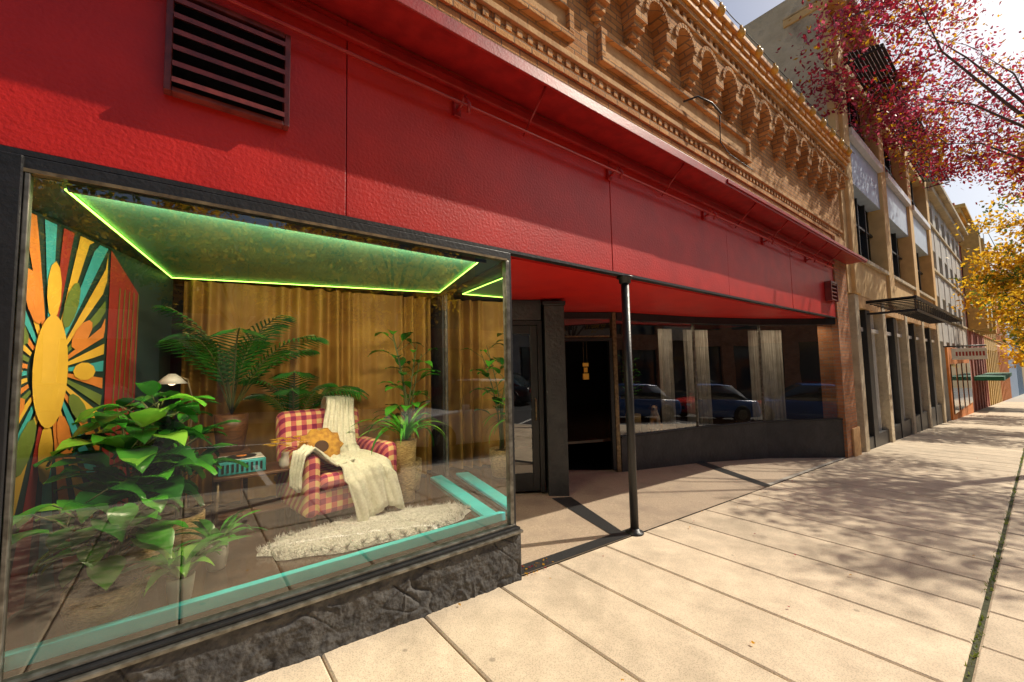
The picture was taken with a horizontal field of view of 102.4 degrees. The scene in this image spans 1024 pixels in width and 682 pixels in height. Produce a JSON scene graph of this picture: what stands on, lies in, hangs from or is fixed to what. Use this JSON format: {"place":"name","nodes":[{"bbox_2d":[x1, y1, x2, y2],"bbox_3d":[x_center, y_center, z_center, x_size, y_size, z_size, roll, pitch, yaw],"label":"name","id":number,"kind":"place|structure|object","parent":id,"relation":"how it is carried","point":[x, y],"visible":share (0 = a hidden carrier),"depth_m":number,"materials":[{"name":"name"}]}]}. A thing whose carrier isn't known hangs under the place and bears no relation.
{"place":"outdoors","nodes":[
{"label":"outdoors","id":0,"kind":"place"},
{"bbox_2d":[527,0,565,27],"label":"panel field","id":1,"kind":"structure","parent":0,"point":[553,10],"depth_m":3.86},
{"bbox_2d":[429,441,823,575],"bbox_3d":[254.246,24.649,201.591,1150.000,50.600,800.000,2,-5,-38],"label":"ground","id":2,"kind":"structure","parent":0,"point":[590,456],"depth_m":8.82,"materials":[{"name":"concrete"}]},
{"bbox_2d":[512,335,604,410],"bbox_3d":[-4.884,1.378,8.348,20.700,3.550,0.100,2,-5,-38],"label":"shop back","id":3,"kind":"object","parent":2,"relation":"on","point":[581,391],"visible":0.11,"depth_m":13.78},
{"bbox_2d":[512,319,699,337],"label":"shop ceiling","id":4,"kind":"structure","parent":2,"relation":"on","point":[578,327],"depth_m":11.12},
{"bbox_2d":[165,280,183,509],"bbox_3d":[-2.531,0.637,4.459,3.160,2.600,0.100,2,-5,-38],"label":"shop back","id":5,"kind":"object","parent":4,"relation":"attached to","point":[178,306],"depth_m":3.92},
{"bbox_2d":[430,256,844,574],"bbox_3d":[2.609,1.141,7.206,8.940,3.360,3.030,2,-5,-38],"label":"recessed entrance","id":6,"kind":"object","parent":2,"relation":"on","point":[563,512],"visible":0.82,"depth_m":5.70,"materials":[{"name":"stone"}]},
{"bbox_2d":[512,321,545,491],"bbox_3d":[-0.026,0.877,5.554,0.915,2.312,0.120,-1,-4,-9],"label":"glass door","id":7,"kind":"structure","parent":6,"relation":"in","point":[534,481],"depth_m":5.60,"materials":[{"name":"black paint"}]},
{"bbox_2d":[565,337,616,469],"bbox_3d":[1.298,1.067,6.994,0.902,2.246,0.080,-1,-4,-9],"label":"door frame","id":8,"kind":"structure","parent":6,"relation":"in","point":[609,340],"depth_m":7.03,"materials":[{"name":"black paint"}]},
{"bbox_2d":[616,275,643,535],"bbox_3d":[1.212,0.635,4.245,0.180,2.623,0.180,2,-5,-38],"label":"support pole","id":9,"kind":"object","parent":6,"relation":"on","point":[633,529],"visible":1,"depth_m":4.21,"materials":[{"name":"metal"}]},
{"bbox_3d":[-0.936,-1.409,2.807,19.920,1.270,0.130,2,-5,-38],"label":"fascia backing","id":10,"kind":"object","parent":6,"relation":"on","visible":0},
{"bbox_2d":[0,0,346,215],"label":"fascia panel","id":11,"kind":"structure","parent":10,"relation":"attached to","point":[81,80],"depth_m":2.02,"materials":[{"name":"red paint"}]},
{"bbox_2d":[163,0,290,130],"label":"louvre vent","id":12,"kind":"object","parent":11,"relation":"attached to","point":[221,58],"visible":1,"depth_m":2.19,"materials":[{"name":"metal"}]},
{"bbox_2d":[345,22,611,270],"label":"fascia panel","id":13,"kind":"structure","parent":10,"relation":"attached to","point":[419,158],"depth_m":3.13,"materials":[{"name":"red paint"}]},
{"bbox_2d":[456,94,470,113],"bbox_3d":[-0.361,-1.741,3.068,0.060,0.141,0.173,2,-5,-38],"label":"awning bracket","id":14,"kind":"object","parent":13,"relation":"attached to","point":[460,106],"visible":0.96,"depth_m":3.02,"materials":[{"name":"metal"}]},
{"bbox_2d":[225,0,838,270],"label":"awning rod","id":15,"kind":"object","parent":14,"relation":"attached to","point":[305,33],"visible":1,"depth_m":2.95,"materials":[{"name":"red paint"}]},
{"bbox_2d":[261,0,834,263],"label":"ledge mould","id":16,"kind":"object","parent":10,"relation":"attached to","point":[319,19],"visible":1,"depth_m":3.22,"materials":[{"name":"red paint"}]},
{"bbox_2d":[608,149,729,294],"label":"fascia panel","id":17,"kind":"structure","parent":10,"relation":"attached to","point":[655,235],"depth_m":4.83,"materials":[{"name":"red paint"}]},
{"bbox_2d":[725,206,792,307],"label":"fascia panel","id":18,"kind":"structure","parent":10,"relation":"attached to","point":[758,271],"depth_m":6.44,"materials":[{"name":"red paint"}]},
{"bbox_2d":[788,237,835,316],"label":"fascia panel","id":19,"kind":"structure","parent":10,"relation":"attached to","point":[809,278],"depth_m":7.92,"materials":[{"name":"red paint"}]},
{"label":"side window base","id":20,"kind":"object","parent":6,"relation":"on","visible":0},
{"bbox_2d":[446,477,506,519],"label":"side sill","id":21,"kind":"structure","parent":20,"relation":"on","point":[470,493],"depth_m":4.03,"materials":[{"name":"metal"}]},
{"bbox_2d":[446,265,506,517],"bbox_3d":[-0.389,0.442,4.007,0.300,2.068,1.540,2,-5,-38],"label":"side glass","id":22,"kind":"object","parent":21,"relation":"on","point":[476,451],"visible":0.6,"depth_m":3.87,"materials":[{"name":"glass"}]},
{"bbox_2d":[602,325,822,415],"bbox_3d":[5.370,1.427,12.124,0.090,3.550,6.640,2,-5,-38],"label":"shop window","id":23,"kind":"structure","parent":2,"relation":"on","point":[729,368],"depth_m":11.29,"materials":[{"name":"glass"}]},
{"bbox_2d":[743,0,828,127],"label":"side wall","id":24,"kind":"structure","parent":2,"relation":"on","point":[766,31],"depth_m":10.57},
{"bbox_2d":[820,5,851,293],"bbox_3d":[7.776,-4.864,9.920,0.300,7.500,0.138,2,-5,-38],"label":"side return","id":25,"kind":"object","parent":24,"relation":"attached to","point":[833,120],"visible":0.33,"depth_m":9.85,"materials":[{"name":"beige paint"}]},
{"bbox_2d":[783,0,922,152],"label":"cornice","id":26,"kind":"structure","parent":24,"relation":"attached to","point":[803,13],"depth_m":10.40,"materials":[{"name":"beige paint"}]},
{"bbox_2d":[830,10,937,308],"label":"pilasters","id":27,"kind":"object","parent":24,"relation":"attached to","point":[880,240],"visible":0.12,"depth_m":12.43,"materials":[{"name":"beige paint"}]},
{"bbox_2d":[850,142,879,211],"bbox_3d":[9.550,-4.573,11.397,3.346,1.250,0.300,2,-5,-38],"label":"spandrel","id":28,"kind":"object","parent":27,"relation":"attached to","point":[865,183],"visible":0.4,"depth_m":11.37,"materials":[{"name":"metal"}]},
{"bbox_2d":[849,127,882,172],"bbox_3d":[9.675,-5.161,11.263,3.346,0.200,0.138,2,-5,-38],"label":"spandrel rail","id":29,"kind":"object","parent":28,"relation":"on","point":[863,149],"visible":0.8,"depth_m":11.07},
{"bbox_2d":[843,43,906,112],"bbox_3d":[9.865,-7.065,11.103,3.346,0.308,0.786,2,-5,-38],"label":"slat awning","id":30,"kind":"object","parent":27,"relation":"attached to","point":[880,51],"visible":0.53,"depth_m":10.65,"materials":[{"name":"black paint"}]},
{"bbox_2d":[886,184,907,238],"bbox_3d":[12.853,-4.463,13.990,3.746,1.250,0.300,2,-5,-38],"label":"spandrel","id":31,"kind":"object","parent":27,"relation":"attached to","point":[897,217],"visible":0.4,"depth_m":14.02,"materials":[{"name":"metal"}]},
{"bbox_2d":[913,215,927,256],"bbox_3d":[16.332,-4.347,16.722,3.796,1.250,0.300,2,-5,-38],"label":"spandrel","id":32,"kind":"object","parent":27,"relation":"attached to","point":[921,245],"visible":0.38,"depth_m":16.81,"materials":[{"name":"white concrete"}]},
{"bbox_2d":[817,259,857,458],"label":"brick pier","id":33,"kind":"structure","parent":2,"relation":"on","point":[836,373],"depth_m":8.93,"materials":[{"name":"brick"}]},
{"bbox_2d":[307,0,861,264],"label":"ledge","id":34,"kind":"object","parent":33,"relation":"on","point":[398,24],"visible":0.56,"depth_m":3.41,"materials":[{"name":"red paint"}]},
{"bbox_2d":[306,0,840,257],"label":"brick wall","id":35,"kind":"structure","parent":34,"relation":"on","point":[764,164],"depth_m":4.75,"materials":[{"name":"brick"}]},
{"bbox_2d":[506,0,574,43],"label":"panel frame","id":36,"kind":"object","parent":35,"relation":"attached to","point":[567,34],"visible":1,"depth_m":3.83,"materials":[{"name":"stone"}]},
{"bbox_2d":[440,0,842,239],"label":"band","id":37,"kind":"object","parent":35,"relation":"attached to","point":[468,12],"visible":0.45,"depth_m":4.19,"materials":[{"name":"beige brick"}]},
{"bbox_2d":[458,0,840,236],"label":"dentil row","id":38,"kind":"object","parent":35,"relation":"attached to","point":[485,14],"visible":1,"depth_m":4.59,"materials":[{"name":"beige brick"}]},
{"bbox_2d":[475,0,842,233],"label":"band","id":39,"kind":"object","parent":35,"relation":"attached to","point":[508,16],"visible":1,"depth_m":4.44,"materials":[{"name":"stone"}]},
{"bbox_2d":[597,26,751,163],"bbox_3d":[2.316,-3.014,5.358,3.600,0.370,0.058,2,-5,-38],"label":"panel frame","id":40,"kind":"object","parent":35,"relation":"attached to","point":[603,35],"visible":1,"depth_m":4.95,"materials":[{"name":"brick"}]},
{"bbox_2d":[586,0,845,200],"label":"arcade corbel table","id":41,"kind":"object","parent":35,"relation":"attached to","point":[671,33],"visible":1,"depth_m":5.66,"materials":[{"name":"brick"}]},
{"bbox_2d":[660,0,848,179],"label":"arcade cap","id":42,"kind":"object","parent":41,"relation":"on","point":[681,19],"visible":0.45,"depth_m":6.00,"materials":[{"name":"stone"}]},
{"bbox_2d":[665,0,844,172],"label":"cornice","id":43,"kind":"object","parent":41,"relation":"on","point":[709,39],"visible":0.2,"depth_m":6.35,"materials":[{"name":"beige brick"}]},
{"bbox_2d":[672,0,845,169],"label":"cornice molding","id":44,"kind":"structure","parent":35,"relation":"attached to","point":[699,22],"depth_m":6.23,"materials":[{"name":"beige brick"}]},
{"bbox_2d":[682,0,847,165],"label":"cornice","id":45,"kind":"structure","parent":44,"relation":"on","point":[713,27],"depth_m":6.39,"materials":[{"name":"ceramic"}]},
{"bbox_2d":[692,0,849,162],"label":"cornice blocks","id":46,"kind":"structure","parent":35,"relation":"attached to","point":[717,22],"depth_m":6.50,"materials":[{"name":"stone"}]},
{"bbox_2d":[700,0,850,156],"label":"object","id":47,"kind":"object","parent":35,"relation":"on","point":[726,21],"visible":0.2,"depth_m":6.52,"materials":[{"name":"stone"}]},
{"bbox_2d":[717,0,853,154],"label":"ornaments","id":48,"kind":"object","parent":47,"relation":"on","point":[741,32],"visible":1,"depth_m":6.73,"materials":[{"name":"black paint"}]},
{"bbox_2d":[727,179,866,261],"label":"ledge beam","id":49,"kind":"structure","parent":35,"relation":"attached to","point":[742,189],"depth_m":6.31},
{"bbox_2d":[392,0,865,262],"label":"ledge lip","id":50,"kind":"object","parent":34,"relation":"attached to","point":[426,11],"visible":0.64,"depth_m":3.29,"materials":[{"name":"paint"}]},
{"bbox_2d":[847,294,946,452],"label":"shop piers","id":51,"kind":"structure","parent":2,"relation":"on","point":[884,380],"depth_m":12.24,"materials":[{"name":"stone"}]},
{"bbox_2d":[859,262,887,303],"bbox_3d":[9.616,-1.506,11.183,3.346,0.900,0.310,2,-5,-38],"label":"belt","id":52,"kind":"object","parent":51,"relation":"on","point":[873,284],"visible":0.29,"depth_m":10.98,"materials":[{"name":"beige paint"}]},
{"bbox_2d":[859,254,888,275],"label":"sill","id":53,"kind":"structure","parent":52,"relation":"on","point":[872,265],"depth_m":11.16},
{"bbox_2d":[846,92,872,259],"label":"mullions","id":54,"kind":"object","parent":53,"relation":"on","point":[862,230],"visible":0.2,"depth_m":11.86,"materials":[{"name":"black paint"}]},
{"bbox_2d":[858,295,935,329],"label":"shop lintel","id":55,"kind":"structure","parent":51,"relation":"attached to","point":[863,305],"depth_m":12.12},
{"bbox_2d":[861,315,934,429],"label":"shop frames","id":56,"kind":"structure","parent":51,"relation":"attached to","point":[873,331],"depth_m":11.26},
{"bbox_2d":[866,295,962,328],"bbox_3d":[12.680,-0.716,12.662,9.535,0.360,0.890,2,-5,-38],"label":"metal canopy","id":57,"kind":"object","parent":51,"relation":"attached to","point":[933,315],"visible":1,"depth_m":10.97,"materials":[{"name":"metal"}]},
{"bbox_2d":[776,0,1023,213],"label":"red plum tree","id":58,"kind":"object","parent":2,"relation":"on","point":[906,18],"visible":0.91,"depth_m":11.07,"materials":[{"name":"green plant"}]},
{"bbox_2d":[929,202,973,421],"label":"piers","id":59,"kind":"structure","parent":2,"relation":"on","point":[941,267],"depth_m":20.94,"materials":[{"name":"grey paint"}]},
{"bbox_2d":[926,181,967,241],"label":"cornice","id":60,"kind":"structure","parent":59,"relation":"on","point":[935,200],"depth_m":21.12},
{"bbox_2d":[928,199,966,344],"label":"spandrels","id":61,"kind":"object","parent":59,"relation":"attached to","point":[943,296],"visible":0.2,"depth_m":21.49,"materials":[{"name":"grey paint"}]},
{"bbox_2d":[945,347,973,419],"bbox_3d":[23.803,2.292,21.827,9.500,3.800,0.075,2,-5,-38],"label":"orange shopfront","id":62,"kind":"object","parent":59,"relation":"attached to","point":[967,410],"visible":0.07,"depth_m":19.51,"materials":[{"name":"paint"}]},
{"bbox_2d":[950,363,972,413],"bbox_3d":[23.841,2.338,21.777,8.500,2.300,0.035,2,-5,-38],"label":"shop window","id":63,"kind":"structure","parent":62,"relation":"attached to","point":[961,386],"depth_m":21.11,"materials":[{"name":"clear glass"}]},
{"bbox_2d":[943,344,987,359],"bbox_3d":[20.060,0.504,18.254,0.130,0.630,1.300,2,-5,-38],"label":"projecting shop sign","id":64,"kind":"object","parent":59,"relation":"attached to","point":[967,353],"visible":1,"depth_m":18.13,"materials":[{"name":"beige wood"}]},
{"bbox_2d":[958,242,989,411],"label":"piers","id":65,"kind":"structure","parent":2,"relation":"on","point":[981,396],"depth_m":28.57,"materials":[{"name":"brick"}]},
{"bbox_2d":[960,226,988,329],"bbox_3d":[30.703,-4.137,27.351,2.384,6.700,0.798,2,-5,-38],"label":"bay","id":66,"kind":"object","parent":65,"relation":"attached to","point":[971,242],"visible":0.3,"depth_m":26.81,"materials":[{"name":"brick"}]},
{"bbox_2d":[946,188,1023,354],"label":"yellow maple tree","id":67,"kind":"object","parent":2,"relation":"on","point":[1002,280],"visible":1,"depth_m":15.58,"materials":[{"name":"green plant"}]},
{"bbox_2d":[984,334,1002,405],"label":"piers","id":68,"kind":"structure","parent":2,"relation":"on","point":[995,391],"depth_m":38.93,"materials":[{"name":"paint"}]},
{"bbox_2d":[972,234,1023,367],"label":"yellow maple tree","id":69,"kind":"object","parent":2,"relation":"on","point":[1017,358],"visible":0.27,"depth_m":22.81,"materials":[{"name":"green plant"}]},
{"bbox_2d":[994,293,1011,400],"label":"piers","id":70,"kind":"structure","parent":2,"relation":"on","point":[1006,387],"depth_m":50.96,"materials":[{"name":"brick"}]},
{"bbox_3d":[-1.037,1.755,2.384,2.715,0.625,0.110,2,-5,-38],"label":"window base","id":71,"kind":"object","parent":2,"relation":"on","visible":0},
{"bbox_2d":[3,470,506,678],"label":"display floor","id":72,"kind":"structure","parent":71,"relation":"on","point":[41,619],"depth_m":2.46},
{"bbox_2d":[7,210,48,620],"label":"wall","id":73,"kind":"structure","parent":72,"relation":"on","point":[41,218],"depth_m":2.14,"materials":[{"name":"paint"}]},
{"bbox_2d":[7,213,138,617],"bbox_3d":[-2.557,0.361,2.320,0.017,2.020,1.600,0,-4,-18],"label":"sunburst mural","id":74,"kind":"object","parent":73,"relation":"attached to","point":[50,375],"visible":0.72,"depth_m":2.33},
{"bbox_2d":[26,218,172,607],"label":"wall","id":75,"kind":"structure","parent":72,"relation":"on","point":[153,286],"depth_m":2.76,"materials":[{"name":"paint"}]},
{"bbox_2d":[11,475,188,632],"bbox_3d":[-2.027,1.036,2.035,0.675,0.647,0.556,2,-5,-38],"label":"pothos plant","id":76,"kind":"object","parent":72,"relation":"on","point":[105,592],"visible":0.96,"depth_m":1.94,"materials":[{"name":"green plant"}]},
{"bbox_2d":[33,381,217,590],"bbox_3d":[-2.174,0.807,2.358,0.782,1.155,0.838,2,-5,-38],"label":"fiddle leaf plant","id":77,"kind":"object","parent":72,"relation":"on","point":[141,426],"visible":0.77,"depth_m":2.27,"materials":[{"name":"plant"}]},
{"bbox_2d":[103,392,248,551],"bbox_3d":[-2.211,0.873,2.724,0.775,1.076,0.737,2,-5,-38],"label":"rubber plant","id":78,"kind":"object","parent":72,"relation":"on","point":[188,516],"visible":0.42,"depth_m":2.71,"materials":[{"name":"green plant"}]},
{"bbox_2d":[119,533,248,604],"bbox_3d":[-1.791,1.182,2.191,0.548,0.368,0.550,-1,-4,-5],"label":"dracaena plant","id":79,"kind":"object","parent":72,"relation":"on","point":[180,565],"visible":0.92,"depth_m":2.14,"materials":[{"name":"green plant"}]},
{"bbox_2d":[172,508,266,571],"bbox_3d":[-1.800,1.204,2.514,0.515,0.370,0.498,2,-5,-38],"label":"spider plant","id":80,"kind":"object","parent":72,"relation":"on","point":[206,528],"visible":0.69,"depth_m":2.51,"materials":[{"name":"green plant"}]},
{"bbox_2d":[151,305,328,518],"bbox_3d":[-2.243,0.594,3.387,1.265,1.723,1.411,2,-5,-38],"label":"parlor palm","id":81,"kind":"object","parent":72,"relation":"on","point":[235,432],"visible":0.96,"depth_m":3.38,"materials":[{"name":"green plant"}]},
{"bbox_2d":[211,461,297,527],"bbox_3d":[-1.994,1.217,3.200,0.560,0.445,0.380,2,-5,-38],"label":"side table","id":82,"kind":"object","parent":72,"relation":"on","point":[262,506],"visible":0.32,"depth_m":3.13,"materials":[{"name":"brown wood"}]},
{"bbox_2d":[216,452,265,476],"bbox_3d":[-2.064,0.932,3.140,0.300,0.117,0.246,2,-5,-38],"label":"record player","id":83,"kind":"object","parent":82,"relation":"on","point":[256,462],"visible":0.84,"depth_m":3.07},
{"bbox_2d":[4,187,504,671],"bbox_3d":[-1.699,0.412,3.272,3.089,2.051,1.978,2,-5,-38],"label":"window display room","id":84,"kind":"object","parent":72,"relation":"on","point":[177,243],"depth_m":2.78,"materials":[{"name":"teal paint"}]},
{"bbox_2d":[32,176,502,298],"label":"ceiling","id":85,"kind":"structure","parent":84,"relation":"on","point":[54,200],"depth_m":2.48,"materials":[{"name":"paint"}]},
{"bbox_2d":[67,185,486,263],"bbox_3d":[-1.113,-0.662,2.579,2.300,0.027,0.026,2,-5,-38],"label":"light bar housing","id":86,"kind":"object","parent":85,"relation":"attached to","point":[124,198],"visible":1,"depth_m":2.29,"materials":[{"name":"black paint"}]},
{"bbox_2d":[180,279,431,507],"bbox_3d":[-1.928,0.479,4.235,2.337,2.020,0.200,1,-5,-32],"label":"display curtain","id":87,"kind":"object","parent":85,"relation":"hanging from","point":[347,325],"visible":0.57,"depth_m":4.19,"materials":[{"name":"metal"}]},
{"bbox_2d":[234,371,368,509],"bbox_3d":[-1.920,0.880,3.847,1.105,1.203,1.292,0,-4,-17],"label":"kentia palm","id":88,"kind":"object","parent":72,"relation":"on","point":[281,392],"visible":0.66,"depth_m":3.69,"materials":[{"name":"green plant"}]},
{"bbox_2d":[275,395,404,527],"bbox_3d":[-1.490,0.963,3.456,0.970,0.967,0.822,-5,-5,44],"label":"plaid armchair","id":89,"kind":"object","parent":72,"relation":"on","point":[334,465],"visible":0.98,"depth_m":3.29,"materials":[{"name":"fabric"}]},
{"bbox_2d":[256,501,470,560],"bbox_3d":[-0.999,1.376,3.073,1.546,0.061,0.670,2,-5,-38],"label":"fur rug","id":90,"kind":"object","parent":72,"relation":"on","point":[341,535],"visible":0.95,"depth_m":2.93,"materials":[{"name":"fur"}]},
{"bbox_2d":[347,403,446,502],"bbox_3d":[-1.011,1.030,3.766,0.927,0.856,0.953,2,-5,-38],"label":"fern plant","id":91,"kind":"object","parent":72,"relation":"on","point":[406,451],"visible":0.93,"depth_m":3.72,"materials":[{"name":"green plant"}]},
{"bbox_2d":[368,330,440,490],"bbox_3d":[-1.023,0.679,4.211,0.551,1.616,0.784,-4,-5,39],"label":"monstera plant","id":92,"kind":"object","parent":72,"relation":"on","point":[400,362],"visible":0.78,"depth_m":4.13,"materials":[{"name":"green plant"}]},
{"bbox_2d":[2,523,522,681],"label":"sill","id":93,"kind":"structure","parent":71,"relation":"on","point":[84,668],"depth_m":2.08,"materials":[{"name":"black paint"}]},
{"bbox_2d":[0,150,24,559],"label":"post","id":94,"kind":"object","parent":93,"relation":"on","point":[12,173],"visible":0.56,"depth_m":1.68,"materials":[{"name":"metal"}]},
{"bbox_2d":[0,172,33,681],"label":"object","id":95,"kind":"structure","parent":94,"relation":"attached to","point":[5,560],"depth_m":1.68,"materials":[{"name":"metal"}]},
{"bbox_2d":[502,261,513,523],"bbox_3d":[-0.031,0.384,3.267,0.035,2.066,0.050,2,-5,-38],"label":"post","id":96,"kind":"object","parent":93,"relation":"on","point":[508,399],"visible":1,"depth_m":3.25,"materials":[{"name":"metal"}]},
{"bbox_2d":[24,156,509,260],"bbox_3d":[-1.068,-0.715,2.549,2.630,0.067,0.050,2,-5,-38],"label":"head frame","id":97,"kind":"object","parent":96,"relation":"on","point":[77,171],"visible":0.63,"depth_m":2.18,"materials":[{"name":"metal"}]},
{"bbox_2d":[23,167,506,260],"bbox_3d":[-1.050,-0.689,2.524,2.570,0.016,0.006,2,-5,-38],"label":"head strip","id":98,"kind":"object","parent":97,"relation":"attached to","point":[45,173],"visible":1,"depth_m":2.17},
{"bbox_2d":[509,253,515,523],"bbox_3d":[-0.007,0.361,3.288,0.023,2.153,0.034,2,-5,-38],"label":"post","id":99,"kind":"object","parent":93,"relation":"on","point":[512,389],"visible":0.51,"depth_m":3.27,"materials":[{"name":"metal"}]},
{"bbox_2d":[245,401,1023,681],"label":"sidewalk","id":100,"kind":"structure","parent":0,"point":[709,594],"depth_m":2.95,"materials":[{"name":"concrete"}]},
{"bbox_2d":[83,534,520,681],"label":"window base stucco","id":101,"kind":"object","parent":100,"relation":"on","point":[287,639],"depth_m":2.32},
{"bbox_2d":[869,404,942,449],"bbox_3d":[13.050,3.369,13.495,12.820,1.750,0.280,2,-5,-38],"label":"shop base","id":102,"kind":"object","parent":100,"relation":"on","point":[884,436],"visible":0.14,"depth_m":12.90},
{"bbox_2d":[963,451,1023,681],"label":"joint moss","id":103,"kind":"object","parent":100,"relation":"on","point":[970,668],"depth_m":2.90,"materials":[{"name":"plant"}]},
{"bbox_2d":[514,402,823,449],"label":"shop floor","id":104,"kind":"structure","parent":0,"point":[588,423],"depth_m":9.47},
{"bbox_2d":[658,329,675,428],"bbox_3d":[3.121,0.744,8.288,0.386,1.980,0.104,1,-4,-28],"label":"shop curtain","id":105,"kind":"object","parent":104,"relation":"on","point":[668,409],"visible":1,"depth_m":8.26,"materials":[{"name":"fabric"}]},
{"bbox_2d":[683,330,712,425],"bbox_3d":[3.878,0.752,8.638,0.633,1.980,0.114,0,-4,-19],"label":"shop curtain","id":106,"kind":"object","parent":104,"relation":"on","point":[703,381],"visible":0.84,"depth_m":8.64,"materials":[{"name":"fabric"}]},
{"bbox_2d":[748,330,786,420],"bbox_3d":[5.693,0.751,9.162,0.816,1.980,0.119,-1,-4,-7],"label":"shop curtain","id":107,"kind":"object","parent":104,"relation":"on","point":[773,373],"visible":0.91,"depth_m":9.14,"materials":[{"name":"fabric"}]},
{"bbox_2d":[605,41,746,154],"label":"panel field","id":108,"kind":"structure","parent":0,"point":[622,60],"depth_m":5.08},
{"bbox_2d":[713,0,1023,383],"label":"sky","id":109,"kind":"structure","parent":0,"point":[744,12],"materials":[{"name":"white"}]},
{"bbox_3d":[-5.482,0.573,-0.866,8.340,2.920,0.310,2,-5,-38],"label":"left pier","id":110,"kind":"object","parent":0,"visible":0},
{"bbox_2d":[0,145,836,318],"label":"fascia drip","id":111,"kind":"object","parent":110,"relation":"on","point":[38,155],"visible":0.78,"depth_m":2.59,"materials":[{"name":"red paint"}]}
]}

